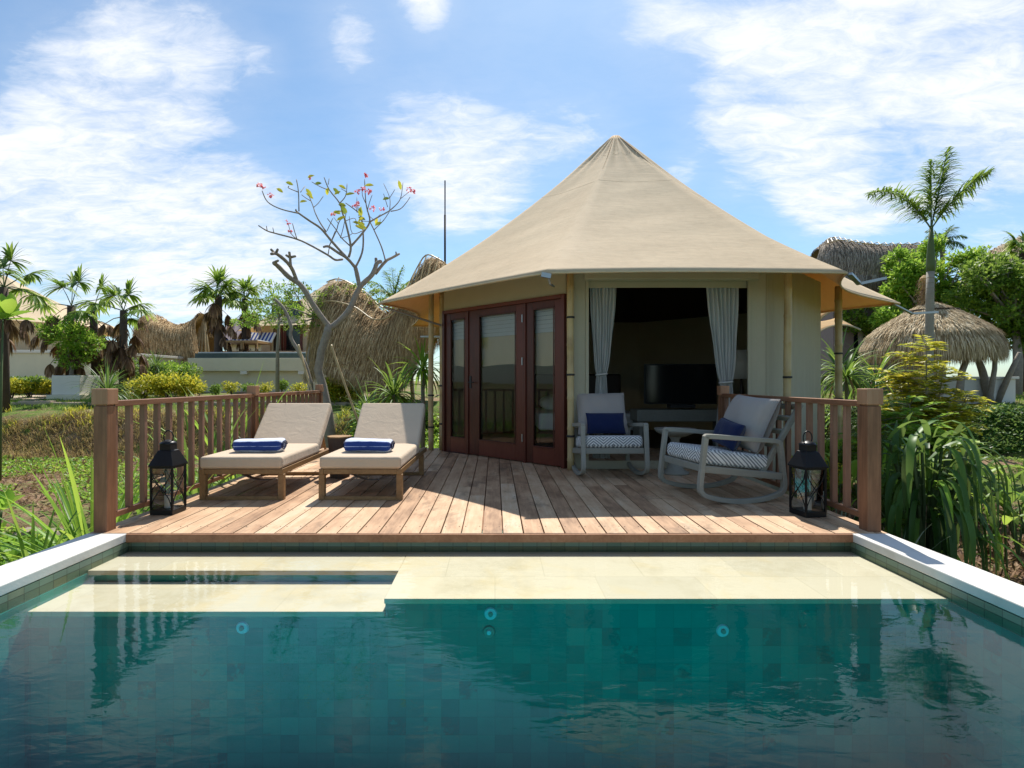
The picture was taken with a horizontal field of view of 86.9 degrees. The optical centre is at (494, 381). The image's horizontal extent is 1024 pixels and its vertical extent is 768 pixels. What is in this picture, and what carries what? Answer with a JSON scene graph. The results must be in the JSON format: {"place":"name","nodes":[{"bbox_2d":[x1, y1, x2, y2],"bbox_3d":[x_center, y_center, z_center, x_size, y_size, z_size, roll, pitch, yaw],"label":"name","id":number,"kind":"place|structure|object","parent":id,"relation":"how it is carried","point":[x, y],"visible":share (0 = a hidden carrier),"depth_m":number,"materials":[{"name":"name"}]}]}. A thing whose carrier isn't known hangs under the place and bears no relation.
{"place":"outdoors","nodes":[
{"label":"outdoors","id":0,"kind":"place"},
{"bbox_2d":[223,351,306,351],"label":"neighbouring deck","id":1,"kind":"structure","parent":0,"point":[267,351],"depth_m":21.90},
{"bbox_2d":[242,332,275,350],"bbox_3d":[-9.370,-1.637,21.505,0.600,0.789,1.811,0,0,0],"label":"sun lounger","id":2,"kind":"object","parent":1,"relation":"on","point":[267,338],"visible":0.99,"depth_m":21.90,"materials":[{"name":"blue wood"}]},
{"bbox_2d":[238,280,335,350],"bbox_3d":[-7.763,-2.765,26.000,7.800,4.244,7.800,0,0,0],"label":"safari tent","id":3,"kind":"object","parent":1,"relation":"on","point":[285,343],"visible":0.15,"depth_m":23.04,"materials":[{"name":"beige fabric"}]},
{"bbox_2d":[286,303,299,350],"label":"door","id":4,"kind":"structure","parent":3,"relation":"in","point":[289,347],"depth_m":23.02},
{"bbox_2d":[0,530,1023,637],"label":"pool wall","id":5,"kind":"structure","parent":0,"point":[1002,618],"depth_m":3.86,"materials":[{"name":"tile"}]},
{"bbox_2d":[0,534,1023,617],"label":"pool coping","id":6,"kind":"object","parent":5,"relation":"on","point":[1001,592],"visible":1,"depth_m":3.20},
{"bbox_2d":[0,381,1023,583],"bbox_3d":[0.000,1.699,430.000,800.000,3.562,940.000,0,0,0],"label":"ground","id":7,"kind":"structure","parent":0,"point":[24,413],"depth_m":10.75,"materials":[{"name":"plant"}]},
{"bbox_2d":[0,489,24,528],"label":"broadleaf sapling","id":8,"kind":"object","parent":7,"relation":"on","point":[10,495],"visible":0.88,"depth_m":5.02,"materials":[{"name":"green plant"}]},
{"bbox_2d":[0,293,34,480],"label":"broadleaf sapling","id":9,"kind":"object","parent":7,"relation":"on","point":[9,306],"visible":0.97,"depth_m":7.99,"materials":[{"name":"green plant"}]},
{"bbox_2d":[10,377,36,397],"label":"green shrub","id":10,"kind":"object","parent":7,"relation":"on","point":[15,388],"visible":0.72,"depth_m":15.11,"materials":[{"name":"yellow plant"}]},
{"bbox_2d":[0,242,57,412],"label":"fan palm","id":11,"kind":"object","parent":7,"relation":"on","point":[12,333],"visible":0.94,"depth_m":11.99,"materials":[{"name":"green plant"}]},
{"bbox_2d":[10,375,50,396],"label":"green shrub","id":12,"kind":"object","parent":7,"relation":"on","point":[31,378],"visible":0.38,"depth_m":15.43,"materials":[{"name":"green plant"}]},
{"bbox_2d":[0,521,66,564],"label":"ground cover","id":13,"kind":"object","parent":7,"relation":"on","point":[11,551],"visible":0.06,"depth_m":5.32,"materials":[{"name":"green plant"}]},
{"bbox_2d":[30,379,51,394],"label":"green shrub","id":14,"kind":"object","parent":7,"relation":"on","point":[45,389],"visible":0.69,"depth_m":15.50,"materials":[{"name":"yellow plant"}]},
{"bbox_2d":[0,489,93,565],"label":"pandanus plant","id":15,"kind":"object","parent":7,"relation":"on","point":[24,553],"visible":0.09,"depth_m":4.19,"materials":[{"name":"green plant"}]},
{"bbox_2d":[46,375,99,400],"bbox_3d":[-11.547,0.194,14.900,0.920,0.730,0.920,0,0,0],"label":"planter box","id":16,"kind":"object","parent":7,"relation":"on","point":[59,391],"visible":0.64,"depth_m":14.52,"materials":[{"name":"white paint"}]},
{"bbox_2d":[31,314,106,374],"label":"tree","id":17,"kind":"object","parent":16,"relation":"in","point":[72,345],"visible":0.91,"depth_m":14.83,"materials":[{"name":"green plant"}]},
{"bbox_2d":[22,264,125,378],"bbox_3d":[-12.212,-1.289,15.419,2.544,4.225,2.199,0,0,0],"label":"fan palm","id":18,"kind":"object","parent":7,"relation":"on","point":[50,369],"visible":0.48,"depth_m":15.24,"materials":[{"name":"green plant"}]},
{"bbox_2d":[59,274,116,387],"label":"fan palm","id":19,"kind":"object","parent":7,"relation":"on","point":[109,332],"visible":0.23,"depth_m":15.92,"materials":[{"name":"green plant"}]},
{"bbox_2d":[0,454,197,516],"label":"leaf litter","id":20,"kind":"object","parent":7,"relation":"on","point":[29,487],"visible":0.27,"depth_m":7.80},
{"bbox_2d":[10,350,192,393],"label":"plinth wall","id":21,"kind":"structure","parent":7,"relation":"on","point":[23,363],"depth_m":18.20,"materials":[{"name":"beige paint"}]},
{"bbox_2d":[0,276,113,349],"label":"safari tent","id":22,"kind":"object","parent":21,"relation":"on","point":[36,315],"visible":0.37,"depth_m":20.65,"materials":[{"name":"beige fabric"}]},
{"bbox_2d":[62,356,150,407],"bbox_3d":[-9.303,0.150,13.011,1.759,1.612,1.769,0,0,0],"label":"cycad plant","id":23,"kind":"object","parent":7,"relation":"on","point":[107,382],"visible":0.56,"depth_m":12.92,"materials":[{"name":"green plant"}]},
{"bbox_2d":[0,454,229,503],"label":"weeds","id":24,"kind":"object","parent":7,"relation":"on","point":[63,468],"visible":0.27,"depth_m":8.74,"materials":[{"name":"green plant"}]},
{"bbox_2d":[72,277,158,399],"bbox_3d":[-10.349,-1.078,15.007,2.329,3.805,1.868,0,0,0],"label":"fan palm","id":25,"kind":"object","parent":7,"relation":"on","point":[122,350],"visible":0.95,"depth_m":14.91,"materials":[{"name":"green plant"}]},
{"bbox_2d":[0,426,231,562],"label":"pandanus plant","id":26,"kind":"object","parent":7,"relation":"on","point":[72,505],"visible":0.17,"depth_m":4.50,"materials":[{"name":"green plant"}]},
{"bbox_2d":[96,355,162,396],"bbox_3d":[-10.729,-0.115,16.012,1.259,1.410,1.768,0,0,41],"label":"green shrub","id":27,"kind":"object","parent":7,"relation":"on","point":[136,362],"visible":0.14,"depth_m":15.93,"materials":[{"name":"green plant"}]},
{"bbox_2d":[121,371,172,398],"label":"croton shrub","id":28,"kind":"object","parent":7,"relation":"on","point":[138,382],"visible":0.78,"depth_m":14.41,"materials":[{"name":"yellow plant"}]},
{"bbox_2d":[67,390,261,529],"bbox_3d":[-3.342,1.132,6.028,2.590,2.134,2.415,0,0,0],"label":"strap leaf plant","id":29,"kind":"object","parent":7,"relation":"on","point":[196,490],"visible":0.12,"depth_m":5.83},
{"bbox_2d":[144,370,193,397],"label":"croton shrub","id":30,"kind":"object","parent":7,"relation":"on","point":[169,383],"visible":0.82,"depth_m":14.66,"materials":[{"name":"yellow plant"}]},
{"bbox_2d":[147,360,193,396],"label":"green shrub","id":31,"kind":"object","parent":7,"relation":"on","point":[170,367],"visible":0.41,"depth_m":16.14,"materials":[{"name":"green plant"}]},
{"bbox_2d":[131,312,213,375],"bbox_3d":[-15.115,-1.472,25.560,3.677,3.529,6.106,0,0,-18],"label":"thatched hut","id":32,"kind":"object","parent":7,"relation":"on","point":[188,339],"visible":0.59,"depth_m":23.53,"materials":[{"name":"brown plant"}]},
{"bbox_2d":[2,404,350,433],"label":"golden grass","id":33,"kind":"structure","parent":7,"relation":"on","point":[345,411],"depth_m":11.44,"materials":[{"name":"yellow plant"}]},
{"bbox_2d":[2,406,353,459],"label":"dry grass","id":34,"kind":"structure","parent":7,"relation":"on","point":[30,452],"depth_m":10.89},
{"bbox_2d":[10,401,357,405],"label":"path kerb","id":35,"kind":"structure","parent":7,"relation":"on","point":[76,403],"depth_m":13.13,"materials":[{"name":"concrete"}]},
{"bbox_2d":[163,374,206,396],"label":"croton shrub","id":36,"kind":"object","parent":7,"relation":"on","point":[193,388],"visible":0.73,"depth_m":14.92,"materials":[{"name":"yellow plant"}]},
{"bbox_2d":[166,361,203,379],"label":"green shrub","id":37,"kind":"object","parent":7,"relation":"on","point":[194,370],"visible":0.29,"depth_m":16.60,"materials":[{"name":"green plant"}]},
{"bbox_2d":[10,394,386,410],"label":"lawn","id":38,"kind":"structure","parent":7,"relation":"on","point":[63,407],"depth_m":13.09,"materials":[{"name":"green plant"}]},
{"bbox_2d":[118,365,308,498],"bbox_3d":[-3.352,1.059,6.868,2.725,2.687,2.933,0,0,-44],"label":"strap leaf plant","id":39,"kind":"object","parent":7,"relation":"on","point":[206,441],"visible":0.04,"depth_m":6.80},
{"bbox_2d":[187,265,247,351],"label":"fan palm","id":40,"kind":"object","parent":7,"relation":"on","point":[217,329],"visible":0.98,"depth_m":20.80,"materials":[{"name":"green plant"}]},
{"bbox_2d":[217,274,270,351],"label":"fan palm","id":41,"kind":"object","parent":7,"relation":"on","point":[244,287],"visible":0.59,"depth_m":21.86,"materials":[{"name":"green plant"}]},
{"bbox_2d":[188,352,317,392],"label":"pool terrace","id":42,"kind":"structure","parent":7,"relation":"on","point":[219,368],"depth_m":19.80,"materials":[{"name":"beige paint"}]},
{"bbox_2d":[229,279,307,398],"bbox_3d":[-6.304,-1.127,14.986,2.138,3.463,0.816,0,0,0],"label":"layered tree","id":43,"kind":"object","parent":7,"relation":"on","point":[277,372],"visible":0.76,"depth_m":14.96,"materials":[{"name":"green plant"}]},
{"bbox_2d":[245,279,390,390],"bbox_3d":[-4.556,-1.018,14.132,3.962,3.320,1.281,0,0,-12],"label":"layered tree","id":44,"kind":"object","parent":7,"relation":"on","point":[289,294],"visible":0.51,"depth_m":13.97,"materials":[{"name":"green plant"}]},
{"bbox_2d":[326,375,342,403],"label":"croton shrub","id":45,"kind":"object","parent":7,"relation":"on","point":[334,391],"visible":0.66,"depth_m":13.03,"materials":[{"name":"green plant"}]},
{"bbox_2d":[256,173,415,447],"bbox_3d":[-3.026,-1.238,10.399,2.885,5.711,1.423,0,0,-24],"label":"frangipani tree","id":46,"kind":"object","parent":7,"relation":"on","point":[329,328],"visible":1,"depth_m":10.15,"materials":[{"name":"grey plant"}]},
{"bbox_2d":[274,298,312,385],"bbox_3d":[-3.914,-0.767,10.500,0.769,1.704,0.073,0,0,0],"label":"bare stem","id":47,"kind":"object","parent":46,"relation":"attached to","point":[294,344],"visible":0.87,"depth_m":10.47,"materials":[{"name":"grey plant"}]},
{"bbox_2d":[330,345,357,422],"bbox_3d":[-2.722,0.172,9.949,0.792,1.726,0.054,0,0,23],"label":"bamboo prop","id":48,"kind":"object","parent":46,"relation":"attached to","point":[344,383],"visible":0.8,"depth_m":9.95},
{"bbox_2d":[334,381,364,402],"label":"croton shrub","id":49,"kind":"object","parent":7,"relation":"on","point":[353,393],"visible":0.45,"depth_m":13.27,"materials":[{"name":"green plant"}]},
{"bbox_2d":[332,374,398,437],"bbox_3d":[-2.468,0.712,10.617,1.766,1.913,1.788,0,0,0],"label":"pandanus","id":50,"kind":"object","parent":7,"relation":"on","point":[349,425],"visible":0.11,"depth_m":10.60,"materials":[{"name":"green plant"}]},
{"bbox_2d":[302,254,445,402],"bbox_3d":[-3.199,-0.903,14.805,4.303,4.475,4.531,0,0,0],"label":"thatched hut","id":51,"kind":"object","parent":7,"relation":"on","point":[366,338],"visible":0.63,"depth_m":13.07,"materials":[{"name":"brown plant"}]},
{"bbox_2d":[367,265,408,302],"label":"palm tree","id":52,"kind":"object","parent":7,"relation":"on","point":[387,293],"visible":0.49,"depth_m":16.87,"materials":[{"name":"green plant"}]},
{"bbox_2d":[348,398,438,448],"bbox_3d":[-0.994,0.987,11.442,4.250,1.240,2.326,0,0,0],"label":"dark hedge","id":53,"kind":"object","parent":7,"relation":"on","point":[436,442],"visible":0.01,"depth_m":11.84,"materials":[{"name":"green plant"}]},
{"bbox_2d":[358,362,435,411],"bbox_3d":[-1.826,0.586,9.956,1.540,2.128,1.378,0,0,0],"label":"pandanus","id":54,"kind":"object","parent":7,"relation":"on","point":[393,394],"visible":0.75,"depth_m":9.80,"materials":[{"name":"green plant"}]},
{"bbox_2d":[388,336,439,447],"bbox_3d":[-1.393,0.370,10.323,1.352,2.590,1.228,0,0,-28],"label":"pandanus","id":55,"kind":"object","parent":7,"relation":"on","point":[422,370],"visible":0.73,"depth_m":10.36,"materials":[{"name":"green plant"}]},
{"bbox_2d":[88,448,887,541],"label":"wooden deck","id":56,"kind":"structure","parent":7,"relation":"on","point":[449,496],"depth_m":4.49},
{"bbox_2d":[148,430,187,514],"bbox_3d":[-2.685,0.737,4.440,0.204,0.678,0.204,0,0,2],"label":"lantern","id":57,"kind":"object","parent":56,"relation":"on","point":[168,454],"visible":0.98,"depth_m":4.39,"materials":[{"name":"black metal"}]},
{"bbox_2d":[91,385,323,531],"bbox_3d":[-2.835,0.580,6.320,0.116,1.060,4.906,0,0,0],"label":"railing","id":58,"kind":"object","parent":56,"relation":"on","point":[107,403],"visible":0.6,"depth_m":4.51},
{"bbox_2d":[199,403,331,499],"bbox_3d":[-2.314,0.669,5.724,0.765,0.822,1.672,0,0,-1],"label":"sun lounger","id":59,"kind":"object","parent":56,"relation":"on","point":[300,428],"visible":0.88,"depth_m":5.56,"materials":[{"name":"fabric"}]},
{"bbox_2d":[232,438,287,451],"bbox_3d":[-2.284,0.617,5.250,0.482,0.130,0.218,0,0,-1],"label":"rolled towel","id":60,"kind":"object","parent":59,"relation":"on","point":[262,445],"visible":1,"depth_m":5.15,"materials":[{"name":"blue fabric"}]},
{"bbox_2d":[327,435,351,478],"bbox_3d":[-1.768,0.849,6.114,0.266,0.462,0.266,0,0,0],"label":"stump table","id":61,"kind":"object","parent":56,"relation":"on","point":[335,442],"visible":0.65,"depth_m":6.01,"materials":[{"name":"brown wood"}]},
{"bbox_2d":[319,403,426,499],"bbox_3d":[-1.214,0.669,5.724,0.765,0.822,1.672,0,0,1],"label":"sun lounger","id":62,"kind":"object","parent":56,"relation":"on","point":[400,425],"visible":0.94,"depth_m":5.65,"materials":[{"name":"fabric"}]},
{"bbox_2d":[343,438,394,451],"bbox_3d":[-1.224,0.617,5.261,0.472,0.128,0.224,0,0,3],"label":"rolled towel","id":63,"kind":"object","parent":62,"relation":"on","point":[365,445],"visible":1,"depth_m":5.16,"materials":[{"name":"blue fabric"}]},
{"bbox_2d":[572,393,649,474],"bbox_3d":[1.311,0.611,6.436,0.748,0.945,1.084,0,0,-1],"label":"rocking chair","id":64,"kind":"object","parent":56,"relation":"on","point":[627,444],"visible":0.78,"depth_m":6.00,"materials":[{"name":"grey paint"}]},
{"bbox_2d":[586,413,625,433],"bbox_3d":[1.311,0.495,6.406,0.460,0.242,0.190,0,0,-1],"label":"throw pillow","id":65,"kind":"object","parent":64,"relation":"on","point":[605,422],"visible":1,"depth_m":6.34,"materials":[{"name":"blue fabric"}]},
{"bbox_2d":[654,427,695,475],"bbox_3d":[2.118,0.815,6.350,0.480,0.530,0.480,0,0,0],"label":"side table","id":66,"kind":"object","parent":56,"relation":"on","point":[674,469],"visible":0.56,"depth_m":6.26,"materials":[{"name":"grey paint"}]},
{"bbox_2d":[658,394,803,503],"bbox_3d":[2.234,0.606,5.154,1.084,0.954,0.748,0,0,-11],"label":"rocking chair","id":67,"kind":"object","parent":56,"relation":"on","point":[757,417],"visible":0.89,"depth_m":4.90,"materials":[{"name":"grey paint"}]},
{"bbox_2d":[712,417,745,450],"bbox_3d":[2.211,0.495,5.119,0.190,0.284,0.482,0,0,-1],"label":"throw pillow","id":68,"kind":"object","parent":67,"relation":"on","point":[724,426],"visible":0.77,"depth_m":4.98,"materials":[{"name":"blue fabric"}]},
{"bbox_2d":[717,386,882,531],"bbox_3d":[2.725,0.580,5.185,0.116,1.060,2.636,0,0,0],"label":"railing","id":69,"kind":"object","parent":56,"relation":"on","point":[867,403],"visible":0.6,"depth_m":4.16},
{"bbox_2d":[788,431,827,517],"bbox_3d":[2.530,0.737,4.370,0.204,0.678,0.204,0,0,-10],"label":"lantern","id":70,"kind":"object","parent":56,"relation":"on","point":[808,459],"visible":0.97,"depth_m":4.33,"materials":[{"name":"black metal"}]},
{"bbox_2d":[29,575,946,767],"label":"pool riser","id":71,"kind":"object","parent":7,"relation":"on","point":[641,686],"visible":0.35,"depth_m":3.02,"materials":[{"name":"green tile"}]},
{"bbox_2d":[28,582,392,616],"bbox_3d":[-1.617,1.301,3.244,1.999,0.030,0.452,0,0,0],"label":"pool step","id":72,"kind":"object","parent":71,"relation":"on","point":[226,599],"visible":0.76,"depth_m":3.17,"materials":[{"name":"stone"}]},
{"bbox_2d":[88,552,948,603],"bbox_3d":[-0.040,1.229,3.437,5.153,0.030,0.838,0,0,0],"label":"pool shelf","id":73,"kind":"object","parent":71,"relation":"on","point":[636,578],"visible":1,"depth_m":3.43,"materials":[{"name":"stone"}]},
{"bbox_2d":[378,135,938,494],"bbox_3d":[2.514,-1.242,9.589,8.489,6.245,7.768,0,0,0],"label":"safari tent","id":74,"kind":"object","parent":7,"relation":"on","point":[505,309],"visible":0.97,"depth_m":7.54,"materials":[{"name":"beige fabric"}]},
{"bbox_2d":[468,304,522,460],"bbox_3d":[-0.009,0.014,7.576,1.076,2.104,0.106,0,0,45],"label":"door","id":75,"kind":"structure","parent":74,"relation":"in","point":[512,451],"depth_m":7.69,"materials":[{"name":"brown wood"}]},
{"bbox_2d":[535,374,643,443],"bbox_3d":[1.650,0.470,10.240,1.900,1.250,1.920,0,0,0],"label":"bed","id":76,"kind":"object","parent":74,"relation":"on","point":[543,417],"visible":0.33,"depth_m":11.13,"materials":[{"name":"white paint"}]},
{"bbox_2d":[590,288,615,458],"bbox_3d":[1.350,-0.135,6.750,0.342,2.190,0.085,0,0,0],"label":"curtain","id":77,"kind":"object","parent":74,"relation":"hanging from","point":[602,304],"visible":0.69,"depth_m":6.75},
{"bbox_2d":[630,408,717,447],"bbox_3d":[2.930,0.767,8.620,1.440,0.655,0.440,0,0,0],"label":"media console","id":78,"kind":"object","parent":74,"relation":"on","point":[639,415],"visible":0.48,"depth_m":8.40,"materials":[{"name":"grey paint"}]},
{"bbox_2d":[644,364,716,407],"bbox_3d":[2.962,0.070,8.600,1.160,0.700,0.180,0,0,0],"label":"television","id":79,"kind":"object","parent":78,"relation":"on","point":[680,385],"visible":0.92,"depth_m":8.58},
{"bbox_2d":[706,288,738,446],"bbox_3d":[2.844,-0.135,6.750,0.417,2.190,0.085,0,0,0],"label":"curtain","id":80,"kind":"object","parent":74,"relation":"hanging from","point":[722,303],"visible":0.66,"depth_m":6.75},
{"bbox_3d":[3.652,0.780,8.000,0.500,0.630,0.400,0,0,0],"label":"nightstand","id":81,"kind":"object","parent":74,"relation":"on","visible":0},
{"bbox_2d":[733,350,746,393],"bbox_3d":[3.652,0.000,8.000,0.400,0.920,0.400,0,0,0],"label":"table lamp","id":82,"kind":"object","parent":81,"relation":"on","point":[740,372],"visible":0.29,"depth_m":7.84,"materials":[{"name":"white fabric"}]},
{"bbox_2d":[814,438,856,480],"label":"shrub","id":83,"kind":"object","parent":7,"relation":"on","point":[827,450],"visible":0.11,"depth_m":7.59,"materials":[{"name":"green plant"}]},
{"bbox_2d":[794,422,906,508],"bbox_3d":[4.310,1.023,6.087,1.207,1.117,1.208,0,0,0],"label":"heliconia","id":84,"kind":"object","parent":7,"relation":"on","point":[854,467],"visible":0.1,"depth_m":6.22,"materials":[{"name":"green plant"}]},
{"bbox_2d":[821,325,882,398],"bbox_3d":[6.783,0.248,10.636,1.472,2.801,1.582,0,0,17],"label":"cordyline","id":85,"kind":"object","parent":7,"relation":"on","point":[833,360],"visible":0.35,"depth_m":10.52,"materials":[{"name":"green plant"}]},
{"bbox_2d":[821,338,883,406],"bbox_3d":[6.226,0.440,9.650,1.247,2.494,1.326,0,0,0],"label":"cordyline","id":86,"kind":"object","parent":7,"relation":"on","point":[849,383],"visible":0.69,"depth_m":9.53,"materials":[{"name":"green plant"}]},
{"bbox_2d":[833,307,884,387],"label":"leafy tree","id":87,"kind":"object","parent":7,"relation":"on","point":[860,320],"visible":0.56,"depth_m":20.81,"materials":[{"name":"green plant"}]},
{"bbox_2d":[821,281,922,390],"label":"grey building","id":88,"kind":"structure","parent":7,"relation":"on","point":[827,334],"depth_m":21.20,"materials":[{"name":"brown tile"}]},
{"bbox_2d":[848,338,925,411],"bbox_3d":[7.401,0.371,10.306,1.675,2.538,1.704,0,0,33],"label":"cordyline","id":89,"kind":"object","parent":7,"relation":"on","point":[882,365],"visible":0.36,"depth_m":10.36,"materials":[{"name":"green plant"}]},
{"bbox_2d":[829,395,983,503],"bbox_3d":[5.273,0.909,6.952,1.679,1.471,0.987,0,0,0],"label":"compound leaf shrub","id":90,"kind":"object","parent":7,"relation":"on","point":[911,426],"visible":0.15,"depth_m":6.82,"materials":[{"name":"green plant"}]},
{"bbox_2d":[792,453,1023,527],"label":"weeds","id":91,"kind":"object","parent":7,"relation":"on","point":[989,459],"visible":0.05,"depth_m":8.18,"materials":[{"name":"green plant"}]},
{"bbox_2d":[825,402,1023,455],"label":"dark hedge","id":92,"kind":"object","parent":7,"relation":"on","point":[1013,410],"visible":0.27,"depth_m":10.89,"materials":[{"name":"green plant"}]},
{"bbox_2d":[829,503,1023,585],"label":"leaf litter","id":93,"kind":"object","parent":7,"relation":"on","point":[1013,563],"visible":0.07,"depth_m":5.08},
{"bbox_2d":[864,146,995,398],"bbox_3d":[9.531,-2.208,11.992,2.787,6.134,1.122,0,0,0],"label":"tall palm","id":94,"kind":"object","parent":7,"relation":"on","point":[930,265],"visible":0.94,"depth_m":11.94,"materials":[{"name":"green plant"}]},
{"bbox_2d":[868,232,993,374],"bbox_3d":[15.142,-2.258,19.156,4.267,5.782,2.544,0,0,0],"label":"leafy tree","id":95,"kind":"object","parent":7,"relation":"on","point":[908,269],"visible":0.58,"depth_m":18.71,"materials":[{"name":"green plant"}]},
{"bbox_2d":[868,334,995,468],"bbox_3d":[6.545,0.451,8.192,1.980,2.301,1.034,0,0,0],"label":"compound leaf shrub","id":96,"kind":"object","parent":7,"relation":"on","point":[941,388],"visible":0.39,"depth_m":8.12,"materials":[{"name":"green plant"}]},
{"bbox_2d":[851,412,1023,579],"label":"drooping lily","id":97,"kind":"object","parent":7,"relation":"on","point":[907,496],"visible":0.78,"depth_m":4.53,"materials":[{"name":"green plant"}]},
{"bbox_2d":[858,275,1021,404],"bbox_3d":[11.331,-0.974,13.991,3.156,3.563,3.151,0,0,0],"label":"round hut","id":98,"kind":"object","parent":7,"relation":"on","point":[968,338],"visible":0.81,"depth_m":13.12,"materials":[{"name":"brown plant"}]},
{"bbox_2d":[924,225,968,375],"bbox_3d":[18.220,-2.913,22.017,1.552,6.958,1.587,0,0,0],"label":"palm tree","id":99,"kind":"object","parent":7,"relation":"on","point":[950,240],"visible":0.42,"depth_m":21.79,"materials":[{"name":"green plant"}]},
{"bbox_2d":[934,377,1018,403],"bbox_3d":[11.973,0.270,13.600,1.900,0.780,0.600,0,0,0],"label":"white counter","id":100,"kind":"object","parent":7,"relation":"on","point":[972,385],"visible":0.42,"depth_m":13.35,"materials":[{"name":"paint"}]},
{"bbox_2d":[940,243,1023,395],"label":"leafy tree","id":101,"kind":"object","parent":7,"relation":"on","point":[994,289],"visible":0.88,"depth_m":17.18,"materials":[{"name":"green plant"}]},
{"bbox_2d":[948,451,1023,563],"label":"heliconia","id":102,"kind":"object","parent":7,"relation":"on","point":[1017,547],"visible":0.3,"depth_m":5.31,"materials":[{"name":"green plant"}]},
{"bbox_2d":[996,230,1023,391],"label":"fan palm","id":103,"kind":"object","parent":7,"relation":"on","point":[1014,243],"visible":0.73,"depth_m":19.08,"materials":[{"name":"green plant"}]},
{"bbox_2d":[1002,515,1018,571],"bbox_3d":[4.841,1.381,4.544,0.949,0.741,0.710,0,0,0],"label":"heliconia","id":104,"kind":"object","parent":7,"relation":"on","point":[1008,519],"visible":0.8,"depth_m":4.76,"materials":[{"name":"green plant"}]},
{"bbox_2d":[0,0,1023,380],"label":"sky","id":105,"kind":"structure","parent":0,"point":[138,137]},
{"bbox_2d":[810,236,927,290],"bbox_3d":[15.528,-4.519,22.496,4.278,2.539,7.412,0,0,34],"label":"thatched roof","id":106,"kind":"object","parent":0,"point":[861,260],"visible":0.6,"depth_m":20.51,"materials":[{"name":"grey plant"}]},
{"bbox_2d":[960,235,1023,284],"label":"thatched hut","id":107,"kind":"object","parent":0,"point":[998,249],"visible":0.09,"depth_m":23.20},
{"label":"pool floor","id":108,"kind":"structure","parent":0,"visible":0},
{"bbox_2d":[0,573,1023,767],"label":"pool liner","id":109,"kind":"object","parent":108,"relation":"on","point":[985,693],"depth_m":2.88,"materials":[{"name":"green tile"}]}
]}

